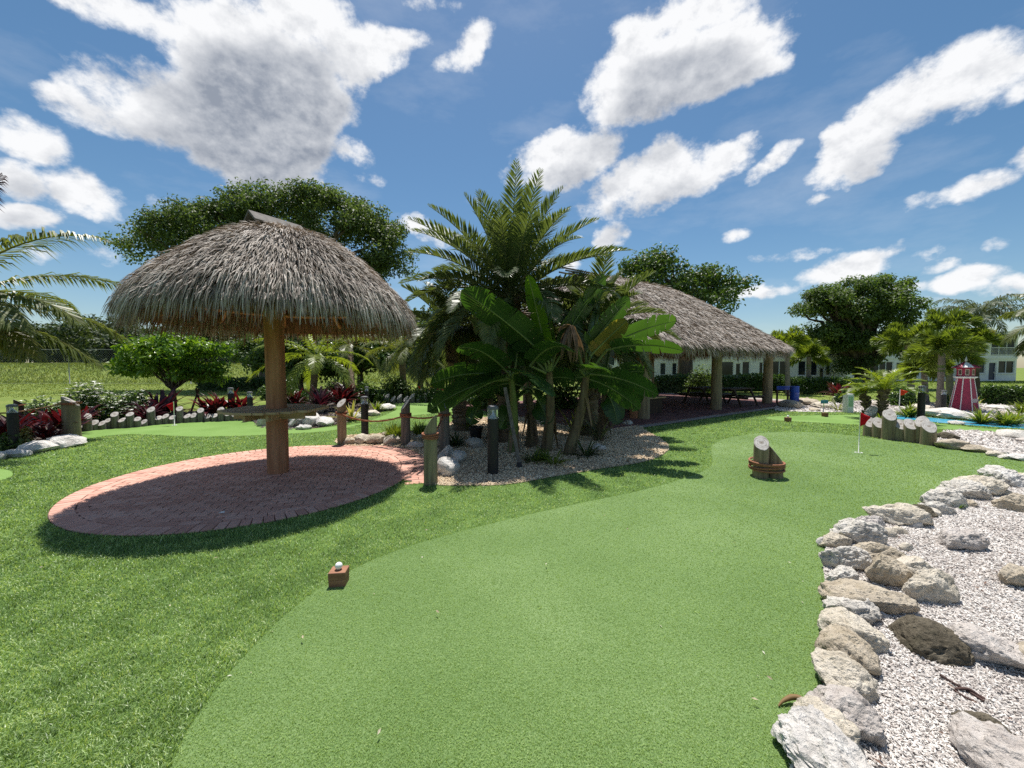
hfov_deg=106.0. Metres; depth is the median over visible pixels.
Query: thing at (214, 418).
edging log
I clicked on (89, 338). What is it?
woods
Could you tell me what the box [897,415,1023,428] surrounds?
stream
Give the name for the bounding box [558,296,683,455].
banana plant
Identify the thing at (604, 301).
date palm
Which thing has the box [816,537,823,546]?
rock
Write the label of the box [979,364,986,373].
window
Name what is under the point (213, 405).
red plant
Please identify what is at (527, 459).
strappy plant
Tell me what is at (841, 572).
rock
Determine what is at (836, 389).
red plant
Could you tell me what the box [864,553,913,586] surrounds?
rock
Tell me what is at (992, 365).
door
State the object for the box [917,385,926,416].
light bollard
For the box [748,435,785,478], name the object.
log obstacle
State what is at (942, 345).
foxtail palm
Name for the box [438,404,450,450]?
roped post
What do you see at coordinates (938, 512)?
rock
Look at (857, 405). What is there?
broken shell back
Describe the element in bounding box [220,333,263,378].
background tree
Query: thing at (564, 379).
banana plant
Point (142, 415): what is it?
red plant
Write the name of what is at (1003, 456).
rock
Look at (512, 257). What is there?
date palm
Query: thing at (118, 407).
flowering shrub
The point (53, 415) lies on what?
red plant
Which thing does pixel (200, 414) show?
edging log
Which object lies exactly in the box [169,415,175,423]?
edging log
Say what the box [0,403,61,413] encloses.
rope
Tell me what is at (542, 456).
strappy plant
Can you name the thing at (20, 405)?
roped post
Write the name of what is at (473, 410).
banana plant
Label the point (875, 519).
rock
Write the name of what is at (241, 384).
hedge
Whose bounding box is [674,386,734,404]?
picnic table
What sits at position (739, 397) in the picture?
picnic table
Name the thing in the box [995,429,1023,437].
rock
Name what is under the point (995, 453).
rock
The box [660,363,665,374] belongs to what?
window
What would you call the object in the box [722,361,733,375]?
window
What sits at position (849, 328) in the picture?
broad tree
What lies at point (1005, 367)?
window
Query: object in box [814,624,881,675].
rock
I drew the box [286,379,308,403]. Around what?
shrub
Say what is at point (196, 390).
tree stake
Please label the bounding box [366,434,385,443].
rock
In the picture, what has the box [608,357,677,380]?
apartment building
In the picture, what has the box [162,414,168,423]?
edging log
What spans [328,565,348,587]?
tee marker
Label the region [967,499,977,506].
rock
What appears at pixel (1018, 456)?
rock
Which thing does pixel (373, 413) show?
rock
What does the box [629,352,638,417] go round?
timber post
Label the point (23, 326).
coconut palm
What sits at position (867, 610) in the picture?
rock
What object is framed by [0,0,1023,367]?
sky
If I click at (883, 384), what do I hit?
pygmy palm
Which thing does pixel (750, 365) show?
apartment building
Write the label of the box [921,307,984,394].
foxtail palm
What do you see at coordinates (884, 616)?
rock
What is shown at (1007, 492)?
rock
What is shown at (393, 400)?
edging log
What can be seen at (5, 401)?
ground
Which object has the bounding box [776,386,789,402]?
rail board
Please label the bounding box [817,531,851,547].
rock
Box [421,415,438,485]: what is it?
roped post
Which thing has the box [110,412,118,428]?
edging log
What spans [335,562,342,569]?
golf ball
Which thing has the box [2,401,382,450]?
bark mulch
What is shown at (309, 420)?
rock
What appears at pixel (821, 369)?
window
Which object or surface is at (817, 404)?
rock
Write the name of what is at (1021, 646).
rock
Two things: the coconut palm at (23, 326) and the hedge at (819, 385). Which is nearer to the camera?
the coconut palm at (23, 326)
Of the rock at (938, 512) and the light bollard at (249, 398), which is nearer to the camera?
the rock at (938, 512)
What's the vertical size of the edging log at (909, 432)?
0.552 m
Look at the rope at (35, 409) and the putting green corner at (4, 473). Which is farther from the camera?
the rope at (35, 409)
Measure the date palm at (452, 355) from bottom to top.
4.303 m
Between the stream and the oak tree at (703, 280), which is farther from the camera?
the oak tree at (703, 280)
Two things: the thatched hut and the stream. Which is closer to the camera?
the thatched hut
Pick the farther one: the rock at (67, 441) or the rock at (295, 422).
the rock at (295, 422)
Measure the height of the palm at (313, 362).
3.806 m
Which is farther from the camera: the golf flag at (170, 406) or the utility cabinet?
the utility cabinet
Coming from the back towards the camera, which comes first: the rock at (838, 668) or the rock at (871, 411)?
the rock at (871, 411)
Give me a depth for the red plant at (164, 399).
12.01 m
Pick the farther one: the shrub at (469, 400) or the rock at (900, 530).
the shrub at (469, 400)
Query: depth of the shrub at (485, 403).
14.91 m
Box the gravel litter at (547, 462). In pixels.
[370,433,656,480]
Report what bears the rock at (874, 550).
on the shell ground at (942, 723)
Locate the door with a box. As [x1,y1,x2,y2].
[988,362,995,379]
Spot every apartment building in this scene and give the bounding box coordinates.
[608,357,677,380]
[693,334,845,377]
[846,331,1021,380]
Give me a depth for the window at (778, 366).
33.59 m
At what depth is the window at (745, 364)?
33.59 m
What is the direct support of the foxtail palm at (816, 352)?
on the ground at (5, 401)
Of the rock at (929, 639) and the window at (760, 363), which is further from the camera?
the window at (760, 363)
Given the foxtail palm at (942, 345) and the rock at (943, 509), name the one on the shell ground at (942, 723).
the rock at (943, 509)
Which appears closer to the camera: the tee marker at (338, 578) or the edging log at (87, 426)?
the tee marker at (338, 578)
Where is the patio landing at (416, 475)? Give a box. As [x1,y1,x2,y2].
[365,445,423,484]
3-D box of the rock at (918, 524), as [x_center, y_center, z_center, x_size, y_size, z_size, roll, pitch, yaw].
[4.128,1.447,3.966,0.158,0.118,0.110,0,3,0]
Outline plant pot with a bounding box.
[469,426,482,438]
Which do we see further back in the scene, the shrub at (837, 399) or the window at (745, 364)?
the window at (745, 364)
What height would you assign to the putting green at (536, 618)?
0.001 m
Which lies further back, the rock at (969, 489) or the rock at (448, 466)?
the rock at (448, 466)
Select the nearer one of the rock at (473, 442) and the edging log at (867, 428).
the rock at (473, 442)
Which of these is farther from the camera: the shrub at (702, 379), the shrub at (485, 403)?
the shrub at (702, 379)
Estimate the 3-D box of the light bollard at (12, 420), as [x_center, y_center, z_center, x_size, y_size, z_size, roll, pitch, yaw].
[-9.960,0.868,7.708,0.174,0.941,0.174,0,3,0]
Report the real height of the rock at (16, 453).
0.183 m
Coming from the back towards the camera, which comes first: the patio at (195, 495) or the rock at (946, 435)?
the rock at (946, 435)
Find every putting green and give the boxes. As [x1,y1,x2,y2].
[82,401,470,438]
[172,432,1023,767]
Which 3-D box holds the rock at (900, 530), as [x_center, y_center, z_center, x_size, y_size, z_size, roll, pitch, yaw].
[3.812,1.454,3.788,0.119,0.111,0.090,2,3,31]
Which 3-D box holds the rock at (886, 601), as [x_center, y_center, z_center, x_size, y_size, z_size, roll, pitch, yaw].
[2.444,1.486,2.685,0.560,0.203,0.320,0,3,0]
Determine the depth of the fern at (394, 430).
8.32 m
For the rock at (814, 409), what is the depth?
14.40 m
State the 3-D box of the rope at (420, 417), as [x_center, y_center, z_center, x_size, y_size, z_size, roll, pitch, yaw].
[-1.774,0.632,7.698,1.115,0.154,0.037,2,3,34]
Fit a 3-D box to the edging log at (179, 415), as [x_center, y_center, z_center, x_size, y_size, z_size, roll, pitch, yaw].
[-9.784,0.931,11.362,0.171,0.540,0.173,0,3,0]
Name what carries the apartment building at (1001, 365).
on the ground at (5, 401)
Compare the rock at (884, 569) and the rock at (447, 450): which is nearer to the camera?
the rock at (884, 569)
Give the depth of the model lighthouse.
14.15 m
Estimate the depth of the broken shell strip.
8.48 m
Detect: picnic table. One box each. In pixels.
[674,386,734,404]
[702,387,767,406]
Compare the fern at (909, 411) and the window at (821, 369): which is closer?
the fern at (909, 411)
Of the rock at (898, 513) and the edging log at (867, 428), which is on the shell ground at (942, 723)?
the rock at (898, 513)
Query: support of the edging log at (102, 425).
on the turf lawn at (418, 536)
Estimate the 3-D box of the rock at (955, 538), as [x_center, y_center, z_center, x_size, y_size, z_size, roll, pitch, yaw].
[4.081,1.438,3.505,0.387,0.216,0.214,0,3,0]
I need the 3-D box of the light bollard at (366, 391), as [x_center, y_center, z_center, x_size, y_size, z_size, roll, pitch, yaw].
[-5.569,0.561,14.807,0.172,0.931,0.172,0,3,0]
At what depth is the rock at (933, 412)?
12.66 m
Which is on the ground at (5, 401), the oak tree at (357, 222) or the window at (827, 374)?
the oak tree at (357, 222)
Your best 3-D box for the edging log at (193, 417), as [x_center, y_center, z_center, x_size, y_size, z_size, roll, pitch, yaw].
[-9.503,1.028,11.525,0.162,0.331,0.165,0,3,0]
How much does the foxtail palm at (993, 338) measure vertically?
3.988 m
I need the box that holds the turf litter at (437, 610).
[41,482,1000,744]
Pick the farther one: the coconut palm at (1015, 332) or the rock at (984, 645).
the coconut palm at (1015, 332)
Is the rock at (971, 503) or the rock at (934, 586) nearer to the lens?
the rock at (934, 586)
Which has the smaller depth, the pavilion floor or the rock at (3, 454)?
the rock at (3, 454)
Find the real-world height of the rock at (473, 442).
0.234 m
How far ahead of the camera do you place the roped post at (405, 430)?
8.05 m
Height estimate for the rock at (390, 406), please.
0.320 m
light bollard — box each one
[5,404,19,446]
[227,387,233,407]
[247,391,252,405]
[360,396,368,434]
[364,386,368,408]
[487,405,498,474]
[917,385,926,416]
[940,390,946,407]
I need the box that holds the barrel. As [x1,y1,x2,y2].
[789,386,799,400]
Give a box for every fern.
[368,401,386,410]
[381,422,400,436]
[410,420,427,434]
[887,401,929,416]
[960,406,1023,425]
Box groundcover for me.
[0,432,30,450]
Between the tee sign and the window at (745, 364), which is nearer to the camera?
the tee sign
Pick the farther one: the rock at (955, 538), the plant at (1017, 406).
the plant at (1017, 406)
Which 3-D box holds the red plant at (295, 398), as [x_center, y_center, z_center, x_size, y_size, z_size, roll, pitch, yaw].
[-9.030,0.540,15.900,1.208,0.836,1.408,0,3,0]
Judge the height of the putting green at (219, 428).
0.001 m
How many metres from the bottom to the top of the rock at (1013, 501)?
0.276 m
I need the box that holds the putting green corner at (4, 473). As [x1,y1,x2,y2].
[0,469,12,479]
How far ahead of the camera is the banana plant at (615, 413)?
8.38 m
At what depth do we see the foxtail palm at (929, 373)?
16.65 m
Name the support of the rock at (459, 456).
on the gravel bed at (492, 477)
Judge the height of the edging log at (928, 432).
0.554 m
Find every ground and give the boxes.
[0,364,1023,416]
[793,503,1023,767]
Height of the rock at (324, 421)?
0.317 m
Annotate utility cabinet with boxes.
[842,394,853,412]
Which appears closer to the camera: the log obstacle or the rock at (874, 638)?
the rock at (874, 638)
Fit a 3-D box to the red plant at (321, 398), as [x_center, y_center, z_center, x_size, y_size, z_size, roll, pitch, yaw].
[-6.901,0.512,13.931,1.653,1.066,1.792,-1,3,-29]
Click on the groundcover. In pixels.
(4, 443)
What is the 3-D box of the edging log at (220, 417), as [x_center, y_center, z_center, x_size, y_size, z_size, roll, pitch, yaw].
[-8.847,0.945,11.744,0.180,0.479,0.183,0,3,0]
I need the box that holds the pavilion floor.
[467,393,778,428]
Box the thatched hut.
[99,210,417,474]
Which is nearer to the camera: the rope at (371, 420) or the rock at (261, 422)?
the rope at (371, 420)
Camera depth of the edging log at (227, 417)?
11.74 m
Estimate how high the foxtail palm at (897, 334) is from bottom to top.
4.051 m
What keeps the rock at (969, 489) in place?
on the shell ground at (942, 723)
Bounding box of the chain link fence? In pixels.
[0,349,432,383]
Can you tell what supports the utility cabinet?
on the turf lawn at (418, 536)
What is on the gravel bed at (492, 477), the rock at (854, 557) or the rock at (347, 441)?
the rock at (347, 441)
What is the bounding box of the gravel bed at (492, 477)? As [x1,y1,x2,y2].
[347,418,668,484]
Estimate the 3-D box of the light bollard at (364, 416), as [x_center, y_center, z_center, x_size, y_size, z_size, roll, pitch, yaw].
[-3.468,0.781,9.087,0.185,0.999,0.185,0,3,0]
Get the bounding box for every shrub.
[19,394,68,419]
[20,426,36,442]
[45,378,142,421]
[96,388,150,420]
[256,385,265,399]
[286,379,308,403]
[317,378,342,398]
[326,376,376,392]
[347,384,392,403]
[378,373,414,401]
[410,384,440,402]
[435,385,476,403]
[470,394,497,408]
[522,381,580,409]
[683,362,710,396]
[832,388,851,402]
[887,386,917,405]
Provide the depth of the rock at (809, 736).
1.56 m
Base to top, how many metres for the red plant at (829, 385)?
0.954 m
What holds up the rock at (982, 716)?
on the shell ground at (942, 723)
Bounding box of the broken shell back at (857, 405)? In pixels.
[773,399,1023,416]
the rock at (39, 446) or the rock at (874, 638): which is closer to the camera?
the rock at (874, 638)
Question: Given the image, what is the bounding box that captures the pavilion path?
[611,392,784,430]
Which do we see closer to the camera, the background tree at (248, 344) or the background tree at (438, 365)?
the background tree at (438, 365)
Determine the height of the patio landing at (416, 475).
0.031 m
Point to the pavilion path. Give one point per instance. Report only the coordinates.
(681, 420)
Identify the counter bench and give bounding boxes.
[650,396,665,413]
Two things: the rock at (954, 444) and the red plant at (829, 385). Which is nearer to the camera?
the rock at (954, 444)
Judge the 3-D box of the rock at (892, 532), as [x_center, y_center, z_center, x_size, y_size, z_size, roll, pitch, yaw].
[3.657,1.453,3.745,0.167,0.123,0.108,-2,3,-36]
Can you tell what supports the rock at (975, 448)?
on the putting green at (536, 618)
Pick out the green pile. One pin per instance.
(659, 621)
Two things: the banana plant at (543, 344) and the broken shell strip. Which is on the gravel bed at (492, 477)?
the banana plant at (543, 344)
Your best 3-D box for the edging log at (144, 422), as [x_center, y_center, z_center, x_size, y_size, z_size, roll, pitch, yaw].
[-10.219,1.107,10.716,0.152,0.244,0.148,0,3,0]
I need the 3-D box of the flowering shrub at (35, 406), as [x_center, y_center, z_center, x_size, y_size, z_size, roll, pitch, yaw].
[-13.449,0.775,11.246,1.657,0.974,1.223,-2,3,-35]
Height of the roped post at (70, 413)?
1.028 m
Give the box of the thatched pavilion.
[478,267,794,418]
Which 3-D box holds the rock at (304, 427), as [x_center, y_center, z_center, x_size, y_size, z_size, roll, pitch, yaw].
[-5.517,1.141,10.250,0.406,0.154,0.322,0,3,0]
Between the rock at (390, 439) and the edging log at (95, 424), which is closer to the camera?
the rock at (390, 439)
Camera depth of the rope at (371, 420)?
8.05 m
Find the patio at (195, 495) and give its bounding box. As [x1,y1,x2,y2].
[48,445,413,535]
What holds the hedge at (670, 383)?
on the ground at (5, 401)
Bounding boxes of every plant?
[0,408,94,436]
[0,416,56,437]
[25,407,97,435]
[25,420,72,439]
[80,404,101,415]
[122,402,165,418]
[123,386,193,415]
[185,391,241,415]
[190,393,238,414]
[211,389,264,408]
[287,388,305,403]
[302,384,341,412]
[325,398,368,420]
[327,383,361,403]
[330,380,360,404]
[427,315,555,453]
[438,430,475,446]
[453,346,517,442]
[460,274,605,451]
[480,338,574,447]
[515,446,567,467]
[522,450,543,463]
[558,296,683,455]
[558,407,589,432]
[560,438,609,458]
[571,342,644,441]
[571,408,627,438]
[817,382,850,395]
[823,383,848,397]
[827,396,842,409]
[1002,400,1023,412]
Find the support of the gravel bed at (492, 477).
on the turf lawn at (418, 536)
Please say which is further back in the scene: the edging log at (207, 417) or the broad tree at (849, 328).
the broad tree at (849, 328)
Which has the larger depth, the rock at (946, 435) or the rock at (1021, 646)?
the rock at (946, 435)
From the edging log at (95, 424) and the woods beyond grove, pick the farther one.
the woods beyond grove
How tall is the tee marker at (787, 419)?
0.135 m
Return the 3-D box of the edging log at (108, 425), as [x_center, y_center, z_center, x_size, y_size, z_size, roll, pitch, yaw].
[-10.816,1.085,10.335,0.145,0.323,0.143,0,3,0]
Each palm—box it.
[0,173,131,371]
[246,334,373,403]
[307,334,394,389]
[352,332,444,390]
[387,265,485,431]
[398,158,634,442]
[521,245,680,436]
[770,325,811,393]
[790,338,832,378]
[838,379,892,413]
[843,366,937,416]
[870,319,935,398]
[897,355,955,403]
[901,324,988,407]
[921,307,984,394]
[928,293,1023,373]
[959,324,1006,399]
[995,293,1023,357]
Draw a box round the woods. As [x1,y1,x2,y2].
[0,313,406,367]
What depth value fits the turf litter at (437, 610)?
2.01 m
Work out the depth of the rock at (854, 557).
3.11 m
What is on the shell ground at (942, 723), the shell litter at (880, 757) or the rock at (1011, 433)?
the shell litter at (880, 757)
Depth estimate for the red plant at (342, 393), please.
15.02 m
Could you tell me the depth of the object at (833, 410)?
14.57 m
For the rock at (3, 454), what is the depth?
6.86 m
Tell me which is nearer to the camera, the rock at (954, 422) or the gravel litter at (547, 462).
the gravel litter at (547, 462)
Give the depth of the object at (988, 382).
36.00 m
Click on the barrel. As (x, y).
(794, 392)
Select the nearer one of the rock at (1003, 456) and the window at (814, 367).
the rock at (1003, 456)
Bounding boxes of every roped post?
[13,399,25,415]
[59,396,81,435]
[335,399,346,444]
[400,398,411,445]
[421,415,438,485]
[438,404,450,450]
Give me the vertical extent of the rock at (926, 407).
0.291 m
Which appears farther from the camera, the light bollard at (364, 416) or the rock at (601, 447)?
the light bollard at (364, 416)
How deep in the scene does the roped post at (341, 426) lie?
8.16 m
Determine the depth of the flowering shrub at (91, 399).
11.25 m
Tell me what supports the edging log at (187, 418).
on the turf lawn at (418, 536)
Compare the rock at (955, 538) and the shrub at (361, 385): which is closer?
the rock at (955, 538)
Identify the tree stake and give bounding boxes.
[190,389,199,411]
[195,388,200,406]
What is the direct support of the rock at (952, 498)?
on the shell ground at (942, 723)
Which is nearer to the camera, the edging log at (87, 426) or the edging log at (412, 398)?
the edging log at (87, 426)
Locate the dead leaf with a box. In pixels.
[778,694,801,705]
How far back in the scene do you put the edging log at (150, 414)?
10.89 m
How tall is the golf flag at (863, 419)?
0.820 m
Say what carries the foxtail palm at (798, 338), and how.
on the ground at (5, 401)
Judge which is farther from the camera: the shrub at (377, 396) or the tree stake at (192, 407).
the shrub at (377, 396)
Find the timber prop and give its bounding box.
[503,387,521,467]
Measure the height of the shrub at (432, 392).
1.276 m
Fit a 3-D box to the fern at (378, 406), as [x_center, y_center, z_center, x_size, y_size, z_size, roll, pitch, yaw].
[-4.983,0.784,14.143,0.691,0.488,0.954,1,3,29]
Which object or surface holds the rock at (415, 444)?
on the gravel bed at (492, 477)
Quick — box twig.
[939,674,984,701]
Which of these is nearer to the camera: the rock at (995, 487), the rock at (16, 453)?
the rock at (995, 487)
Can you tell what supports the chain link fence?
on the ground at (5, 401)
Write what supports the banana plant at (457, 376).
on the gravel bed at (492, 477)
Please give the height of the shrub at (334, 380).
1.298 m
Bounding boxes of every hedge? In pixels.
[195,375,295,390]
[654,372,784,392]
[782,375,861,393]
[978,384,1023,404]
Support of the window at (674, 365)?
in the apartment building at (663, 367)
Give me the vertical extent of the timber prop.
1.315 m
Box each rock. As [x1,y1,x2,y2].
[0,451,6,459]
[5,449,32,457]
[16,440,59,452]
[46,434,86,448]
[257,419,265,425]
[288,419,303,426]
[295,424,311,429]
[302,413,319,425]
[316,416,333,426]
[343,438,354,444]
[346,412,360,420]
[354,433,369,443]
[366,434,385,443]
[368,410,379,415]
[380,403,395,410]
[383,434,400,444]
[406,441,423,447]
[437,452,445,459]
[438,457,459,475]
[442,445,452,456]
[451,450,466,462]
[465,437,483,447]
[592,443,605,449]
[622,420,632,424]
[770,704,871,767]
[777,400,802,407]
[793,695,860,744]
[799,397,818,404]
[804,684,886,746]
[809,407,820,410]
[810,402,831,408]
[810,647,879,703]
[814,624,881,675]
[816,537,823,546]
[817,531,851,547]
[817,606,889,653]
[818,546,871,569]
[818,578,920,614]
[822,595,881,623]
[825,565,858,580]
[829,517,887,544]
[853,541,905,561]
[855,515,885,527]
[862,502,933,525]
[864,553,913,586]
[880,611,889,619]
[885,527,897,537]
[887,614,974,666]
[892,526,908,535]
[896,555,934,573]
[898,542,913,551]
[902,567,960,603]
[905,522,922,527]
[912,404,932,409]
[912,504,938,517]
[919,487,968,507]
[923,501,956,514]
[925,408,940,416]
[931,507,941,515]
[934,438,970,449]
[936,407,974,419]
[937,432,960,439]
[937,478,992,498]
[939,527,989,551]
[939,600,949,605]
[945,620,1023,668]
[947,420,965,424]
[947,711,1023,767]
[951,710,1014,734]
[953,475,1008,495]
[961,444,992,452]
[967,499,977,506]
[977,465,1023,487]
[984,405,1013,408]
[985,450,1003,456]
[991,493,1023,512]
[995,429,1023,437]
[997,454,1013,459]
[998,563,1023,587]
[1004,490,1013,494]
[1006,453,1023,460]
[1017,641,1023,653]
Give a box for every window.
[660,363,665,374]
[672,363,676,374]
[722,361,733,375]
[736,363,740,374]
[742,361,749,373]
[759,362,762,372]
[773,361,784,374]
[798,361,805,375]
[811,361,817,375]
[819,368,823,377]
[826,363,830,375]
[872,362,892,377]
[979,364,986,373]
[997,361,1015,373]
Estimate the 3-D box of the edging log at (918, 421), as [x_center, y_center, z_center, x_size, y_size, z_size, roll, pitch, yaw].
[8.874,1.015,8.362,0.242,0.637,0.241,0,3,0]
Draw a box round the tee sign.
[821,400,827,411]
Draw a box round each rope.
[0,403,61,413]
[339,413,403,421]
[404,415,439,418]
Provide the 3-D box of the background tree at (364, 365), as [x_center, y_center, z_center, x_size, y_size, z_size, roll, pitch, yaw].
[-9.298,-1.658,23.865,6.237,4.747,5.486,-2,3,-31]
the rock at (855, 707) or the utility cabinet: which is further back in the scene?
the utility cabinet
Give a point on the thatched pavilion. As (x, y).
(702, 329)
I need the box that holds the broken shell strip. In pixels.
[937,428,1023,453]
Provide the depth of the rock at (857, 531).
3.56 m
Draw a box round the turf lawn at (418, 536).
[0,408,1022,767]
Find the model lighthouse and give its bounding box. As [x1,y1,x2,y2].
[948,356,980,411]
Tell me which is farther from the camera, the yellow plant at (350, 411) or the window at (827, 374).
the window at (827, 374)
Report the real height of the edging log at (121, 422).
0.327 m
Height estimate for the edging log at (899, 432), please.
0.518 m
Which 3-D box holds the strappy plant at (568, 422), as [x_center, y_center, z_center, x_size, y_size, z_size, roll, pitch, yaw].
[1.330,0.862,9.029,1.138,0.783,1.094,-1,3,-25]
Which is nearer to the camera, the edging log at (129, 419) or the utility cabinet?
the edging log at (129, 419)
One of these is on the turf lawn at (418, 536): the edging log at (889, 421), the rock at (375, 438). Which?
the edging log at (889, 421)
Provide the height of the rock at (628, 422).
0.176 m
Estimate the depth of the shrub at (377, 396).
17.27 m
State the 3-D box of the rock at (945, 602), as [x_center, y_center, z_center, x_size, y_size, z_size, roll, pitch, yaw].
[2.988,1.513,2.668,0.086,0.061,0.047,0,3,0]
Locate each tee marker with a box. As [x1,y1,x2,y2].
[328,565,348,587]
[784,417,791,421]
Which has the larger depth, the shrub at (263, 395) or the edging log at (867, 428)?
the shrub at (263, 395)
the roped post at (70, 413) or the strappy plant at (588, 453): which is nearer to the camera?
the strappy plant at (588, 453)
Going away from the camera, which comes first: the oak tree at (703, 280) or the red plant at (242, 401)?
the red plant at (242, 401)
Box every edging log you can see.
[82,413,92,430]
[92,420,98,429]
[98,420,105,429]
[105,418,110,428]
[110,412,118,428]
[118,418,125,427]
[126,412,133,427]
[134,417,141,426]
[141,419,147,426]
[146,407,155,424]
[155,416,161,424]
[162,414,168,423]
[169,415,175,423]
[176,406,183,422]
[184,414,190,422]
[190,413,196,421]
[197,408,203,421]
[204,414,210,421]
[211,414,217,421]
[217,407,224,420]
[225,415,230,420]
[390,396,395,403]
[397,394,401,402]
[410,393,414,402]
[863,417,872,436]
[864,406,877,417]
[871,417,881,438]
[881,409,896,440]
[895,419,903,441]
[903,419,915,442]
[914,416,929,442]
[919,421,936,445]
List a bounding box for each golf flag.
[166,401,174,425]
[855,412,870,452]
[899,389,907,411]
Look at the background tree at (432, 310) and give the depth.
28.68 m
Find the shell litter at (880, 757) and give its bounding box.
[821,489,1021,765]
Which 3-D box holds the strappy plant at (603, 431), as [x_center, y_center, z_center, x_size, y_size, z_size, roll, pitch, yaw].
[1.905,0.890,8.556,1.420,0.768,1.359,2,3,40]
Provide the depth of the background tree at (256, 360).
23.89 m
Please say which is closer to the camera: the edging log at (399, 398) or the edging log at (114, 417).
the edging log at (114, 417)
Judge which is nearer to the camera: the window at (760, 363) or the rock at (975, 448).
the rock at (975, 448)
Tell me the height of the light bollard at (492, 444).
1.101 m
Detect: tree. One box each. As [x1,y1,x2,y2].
[97,176,420,378]
[104,331,237,413]
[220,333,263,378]
[236,334,346,392]
[304,334,411,385]
[375,320,445,391]
[422,294,476,325]
[616,242,764,374]
[784,272,937,386]
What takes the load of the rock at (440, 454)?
on the gravel bed at (492, 477)
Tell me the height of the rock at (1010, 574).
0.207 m
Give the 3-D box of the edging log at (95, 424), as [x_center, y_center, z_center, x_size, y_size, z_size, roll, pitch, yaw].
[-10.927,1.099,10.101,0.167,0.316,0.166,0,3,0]
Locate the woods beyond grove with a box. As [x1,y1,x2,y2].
[406,304,580,376]
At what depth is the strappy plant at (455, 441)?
7.95 m
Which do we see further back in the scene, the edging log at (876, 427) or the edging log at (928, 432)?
the edging log at (876, 427)
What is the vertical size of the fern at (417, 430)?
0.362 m
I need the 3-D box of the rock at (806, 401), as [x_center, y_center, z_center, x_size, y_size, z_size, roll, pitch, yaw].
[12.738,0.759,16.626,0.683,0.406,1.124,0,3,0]
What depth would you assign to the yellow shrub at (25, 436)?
8.05 m
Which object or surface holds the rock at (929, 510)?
on the shell ground at (942, 723)
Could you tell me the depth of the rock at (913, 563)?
2.94 m
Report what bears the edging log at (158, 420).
on the turf lawn at (418, 536)
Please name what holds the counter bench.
on the pavilion floor
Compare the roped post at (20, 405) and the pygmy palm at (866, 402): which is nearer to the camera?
the roped post at (20, 405)
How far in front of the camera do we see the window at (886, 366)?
46.09 m
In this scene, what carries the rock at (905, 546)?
on the shell ground at (942, 723)
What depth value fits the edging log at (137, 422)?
10.56 m
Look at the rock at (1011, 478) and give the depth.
5.34 m
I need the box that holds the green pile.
[171,431,1023,767]

